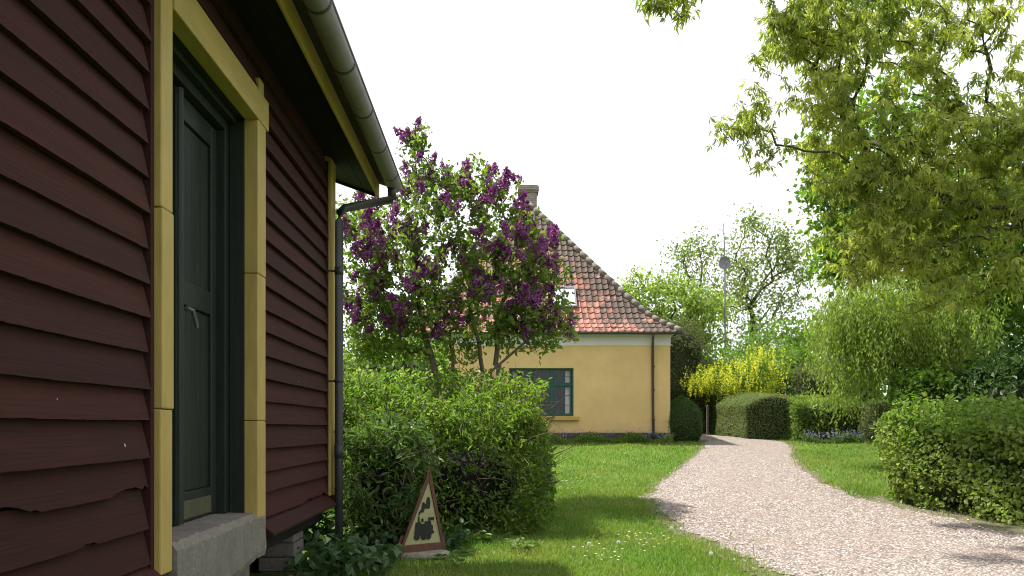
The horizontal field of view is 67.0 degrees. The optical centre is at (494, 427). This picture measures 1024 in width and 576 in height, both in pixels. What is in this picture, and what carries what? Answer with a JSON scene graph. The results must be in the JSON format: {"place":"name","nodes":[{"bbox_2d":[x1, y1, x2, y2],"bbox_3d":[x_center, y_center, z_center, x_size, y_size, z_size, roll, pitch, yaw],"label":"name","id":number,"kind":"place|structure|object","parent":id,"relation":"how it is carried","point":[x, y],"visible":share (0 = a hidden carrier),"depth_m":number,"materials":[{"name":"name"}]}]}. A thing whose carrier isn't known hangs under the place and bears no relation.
{"place":"outdoors","nodes":[
{"label":"outdoors","id":0,"kind":"place"},
{"bbox_2d":[249,433,1023,575],"bbox_3d":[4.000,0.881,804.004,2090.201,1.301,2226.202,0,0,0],"label":"lawn ground","id":1,"kind":"structure","parent":0,"point":[255,572],"depth_m":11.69,"materials":[{"name":"green plant"}]},
{"bbox_2d":[0,0,402,575],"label":"wooden building","id":2,"kind":"structure","parent":1,"relation":"on","point":[173,173],"depth_m":4.44,"materials":[{"name":"dark wood"},{"name":"mustard paint"},{"name":"dark green paint"}]},
{"bbox_2d":[163,212,172,524],"bbox_3d":[-2.125,-0.800,4.763,0.050,2.880,0.659,0,0,0],"label":"door frame","id":3,"kind":"structure","parent":2,"relation":"in","point":[172,212],"depth_m":5.04,"materials":[{"name":"yellow paint"}]},
{"bbox_2d":[184,97,215,520],"bbox_3d":[-2.090,-0.800,5.476,0.120,2.880,0.728,0,0,0],"label":"door","id":4,"kind":"structure","parent":2,"relation":"in","point":[199,136],"depth_m":5.55,"materials":[{"name":"green paint"}]},
{"bbox_2d":[303,511,331,544],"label":"plant","id":5,"kind":"object","parent":1,"relation":"on","point":[314,527],"visible":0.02,"depth_m":9.82,"materials":[{"name":"green plant"}]},
{"bbox_2d":[281,518,469,575],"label":"ground cover","id":6,"kind":"object","parent":1,"relation":"on","point":[380,553],"visible":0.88,"depth_m":7.89,"materials":[{"name":"green plant"}]},
{"bbox_2d":[324,404,448,545],"bbox_3d":[-1.326,0.656,9.256,1.577,1.899,1.535,0,0,-43],"label":"lance leaf shrub","id":7,"kind":"object","parent":1,"relation":"on","point":[378,495],"visible":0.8,"depth_m":8.90,"materials":[{"name":"green plant"}]},
{"bbox_2d":[343,332,458,383],"bbox_3d":[-3.566,-0.754,19.030,5.910,3.458,2.928,0,0,0],"label":"background shrub","id":8,"kind":"object","parent":1,"relation":"on","point":[394,366],"visible":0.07,"depth_m":18.43,"materials":[{"name":"green plant"}]},
{"bbox_2d":[344,366,477,435],"bbox_3d":[-1.918,-0.103,16.023,3.353,2.412,2.063,0,0,0],"label":"fresh shrub","id":9,"kind":"object","parent":1,"relation":"on","point":[398,372],"visible":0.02,"depth_m":15.73,"materials":[{"name":"green plant"}]},
{"bbox_2d":[398,467,445,558],"bbox_3d":[-0.846,0.954,8.747,0.683,1.014,0.080,0,0,-33],"label":"warning sign","id":10,"kind":"object","parent":1,"relation":"on","point":[423,532],"visible":0.83,"depth_m":8.75,"materials":[{"name":"metal"}]},
{"bbox_2d":[401,549,449,559],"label":"stone slab","id":11,"kind":"structure","parent":1,"relation":"on","point":[422,554],"depth_m":8.57,"materials":[{"name":"grey stone"}]},
{"bbox_2d":[318,352,580,540],"bbox_3d":[-0.820,0.193,11.383,3.945,2.747,3.814,0,0,0],"label":"bushy hedge","id":12,"kind":"object","parent":1,"relation":"on","point":[479,471],"visible":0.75,"depth_m":10.26,"materials":[{"name":"green plant"}]},
{"bbox_2d":[431,549,475,561],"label":"weed","id":13,"kind":"object","parent":1,"relation":"on","point":[461,551],"visible":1,"depth_m":8.16,"materials":[{"name":"green plant"}]},
{"bbox_2d":[336,115,579,435],"bbox_3d":[-0.763,-2.057,13.211,4.408,6.532,2.555,0,0,0],"label":"lilac tree","id":14,"kind":"object","parent":1,"relation":"on","point":[394,310],"visible":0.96,"depth_m":12.88,"materials":[{"name":"purple plant"}]},
{"bbox_2d":[461,530,492,541],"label":"weed","id":15,"kind":"object","parent":1,"relation":"on","point":[467,539],"visible":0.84,"depth_m":9.39,"materials":[{"name":"green plant"}]},
{"bbox_2d":[504,535,541,551],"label":"weed","id":16,"kind":"object","parent":1,"relation":"on","point":[527,546],"visible":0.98,"depth_m":8.88,"materials":[{"name":"green plant"}]},
{"bbox_2d":[386,185,683,441],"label":"yellow house","id":17,"kind":"structure","parent":1,"relation":"on","point":[609,371],"depth_m":23.20,"materials":[{"name":"paint"}]},
{"bbox_2d":[509,368,578,419],"bbox_3d":[1.395,-0.993,23.272,2.252,1.568,0.345,0,0,0],"label":"window","id":18,"kind":"structure","parent":17,"relation":"in","point":[568,384],"depth_m":23.28,"materials":[{"name":"teal paint"}]},
{"bbox_2d":[546,427,674,444],"bbox_3d":[3.294,0.276,22.764,3.932,0.567,0.780,0,0,0],"label":"flower border","id":19,"kind":"object","parent":1,"relation":"on","point":[633,436],"visible":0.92,"depth_m":22.61,"materials":[{"name":"green plant"}]},
{"bbox_2d":[616,262,750,354],"bbox_3d":[8.513,-3.694,36.113,6.728,8.009,5.043,0,0,0],"label":"lime tree","id":20,"kind":"object","parent":1,"relation":"on","point":[699,306],"visible":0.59,"depth_m":35.26,"materials":[{"name":"green plant"}]},
{"bbox_2d":[668,394,702,441],"bbox_3d":[5.688,-0.256,23.569,1.312,1.520,1.347,0,0,0],"label":"boxwood ball","id":21,"kind":"object","parent":1,"relation":"on","point":[685,422],"visible":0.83,"depth_m":23.12,"materials":[{"name":"green plant"}]},
{"bbox_2d":[662,314,713,433],"bbox_3d":[6.604,-1.849,28.631,2.832,4.500,2.866,0,0,0],"label":"olive conifer","id":22,"kind":"object","parent":1,"relation":"on","point":[686,348],"visible":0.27,"depth_m":27.75,"materials":[{"name":"green plant"}]},
{"bbox_2d":[656,221,726,341],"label":"birch tree","id":23,"kind":"object","parent":1,"relation":"on","point":[689,256],"visible":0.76,"depth_m":42.60,"materials":[{"name":"green plant"}]},
{"bbox_2d":[670,381,717,434],"bbox_3d":[6.979,-0.699,28.010,2.296,2.114,1.091,0,0,0],"label":"shaded hedge","id":24,"kind":"object","parent":1,"relation":"on","point":[711,403],"visible":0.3,"depth_m":27.72,"materials":[{"name":"green plant"}]},
{"bbox_2d":[706,405,708,434],"bbox_3d":[7.130,-0.179,25.930,0.065,1.157,0.070,0,0,0],"label":"gate post","id":25,"kind":"object","parent":1,"relation":"on","point":[707,420],"visible":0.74,"depth_m":25.90,"materials":[{"name":"brown wood"}]},
{"bbox_2d":[719,223,729,359],"bbox_3d":[10.407,-4.487,34.825,0.439,9.485,0.480,0,0,-36],"label":"satellite mast","id":26,"kind":"object","parent":1,"relation":"on","point":[724,262],"visible":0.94,"depth_m":34.97,"materials":[{"name":"metal"}]},
{"bbox_2d":[679,338,801,405],"bbox_3d":[8.620,-1.418,26.956,4.116,3.392,2.704,0,0,25],"label":"laburnum","id":27,"kind":"object","parent":1,"relation":"on","point":[706,380],"visible":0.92,"depth_m":26.66,"materials":[{"name":"yellow plant"}]},
{"bbox_2d":[559,445,925,559],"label":"daisies","id":28,"kind":"object","parent":1,"relation":"on","point":[640,532],"visible":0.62,"depth_m":9.31,"materials":[{"name":"white plant"}]},
{"bbox_2d":[715,392,796,439],"bbox_3d":[8.554,-0.382,25.116,2.133,1.638,2.358,0,0,-9],"label":"clipped hedge","id":29,"kind":"object","parent":1,"relation":"on","point":[754,415],"visible":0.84,"depth_m":24.09,"materials":[{"name":"green plant"}]},
{"bbox_2d":[701,341,821,433],"bbox_3d":[9.211,-1.482,30.535,8.027,3.770,2.908,0,0,0],"label":"background shrub","id":30,"kind":"object","parent":1,"relation":"on","point":[788,390],"visible":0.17,"depth_m":29.71,"materials":[{"name":"green plant"}]},
{"bbox_2d":[698,203,824,350],"bbox_3d":[13.907,-5.623,40.208,6.823,11.749,5.193,0,0,0],"label":"maple tree","id":31,"kind":"object","parent":1,"relation":"on","point":[783,255],"visible":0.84,"depth_m":39.68,"materials":[{"name":"green plant"}]},
{"bbox_2d":[711,300,827,361],"bbox_3d":[12.195,-2.652,33.094,5.859,5.804,4.512,0,0,0],"label":"hazel tree","id":32,"kind":"object","parent":1,"relation":"on","point":[798,338],"visible":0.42,"depth_m":32.49,"materials":[{"name":"green plant"}]},
{"bbox_2d":[789,354,834,398],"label":"bronze shrub","id":33,"kind":"object","parent":1,"relation":"on","point":[800,373],"visible":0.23,"depth_m":25.77,"materials":[{"name":"green plant"}]},
{"bbox_2d":[783,391,866,441],"bbox_3d":[10.216,-0.346,24.142,2.546,1.734,1.986,0,0,0],"label":"hedge","id":34,"kind":"object","parent":1,"relation":"on","point":[802,416],"visible":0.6,"depth_m":23.43,"materials":[{"name":"green plant"}]},
{"bbox_2d":[632,0,1023,334],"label":"overhanging maple","id":35,"kind":"object","parent":1,"relation":"on","point":[804,34],"visible":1,"depth_m":12.12,"materials":[{"name":"green plant"}]},
{"bbox_2d":[800,428,869,443],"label":"forget me nots","id":36,"kind":"object","parent":1,"relation":"on","point":[846,437],"visible":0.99,"depth_m":22.69,"materials":[{"name":"green plant"}]},
{"bbox_2d":[817,363,888,425],"bbox_3d":[11.597,-0.997,24.953,2.337,2.887,2.121,0,0,0],"label":"dark yew","id":37,"kind":"object","parent":1,"relation":"on","point":[864,396],"visible":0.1,"depth_m":24.43,"materials":[{"name":"green plant"}]},
{"bbox_2d":[857,398,891,443],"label":"copper hedge","id":38,"kind":"object","parent":1,"relation":"on","point":[868,414],"visible":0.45,"depth_m":22.50,"materials":[{"name":"green plant"}]},
{"bbox_2d":[779,53,1023,380],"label":"green sycamore","id":39,"kind":"object","parent":1,"relation":"on","point":[1014,322],"visible":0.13,"depth_m":18.74,"materials":[{"name":"green plant"}]},
{"bbox_2d":[801,267,1011,460],"bbox_3d":[9.073,-1.531,17.178,4.588,4.853,3.228,0,0,0],"label":"weeping tree","id":40,"kind":"object","parent":1,"relation":"on","point":[890,345],"visible":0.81,"depth_m":16.55,"materials":[{"name":"green plant"}]},
{"bbox_2d":[845,492,1022,526],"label":"leaf litter","id":41,"kind":"object","parent":1,"relation":"on","point":[940,510],"visible":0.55,"depth_m":11.80,"materials":[{"name":"brown plant"}]},
{"bbox_2d":[869,389,1023,526],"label":"garden hedge","id":42,"kind":"object","parent":1,"relation":"on","point":[944,457],"visible":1,"depth_m":11.83,"materials":[{"name":"green plant"}]},
{"bbox_2d":[884,357,1023,469],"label":"mixed shrub","id":43,"kind":"object","parent":1,"relation":"on","point":[918,380],"visible":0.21,"depth_m":15.85,"materials":[{"name":"green plant"}]},
{"bbox_2d":[945,334,1023,439],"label":"laurel shrub","id":44,"kind":"object","parent":1,"relation":"on","point":[997,386],"visible":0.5,"depth_m":14.99,"materials":[{"name":"green plant"}]},
{"bbox_2d":[334,0,1023,394],"label":"sky","id":45,"kind":"structure","parent":0,"point":[601,109],"materials":[{"name":"white"}]},
{"bbox_2d":[637,434,1023,575],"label":"gravel path","id":46,"kind":"structure","parent":0,"point":[728,453],"depth_m":10.71,"materials":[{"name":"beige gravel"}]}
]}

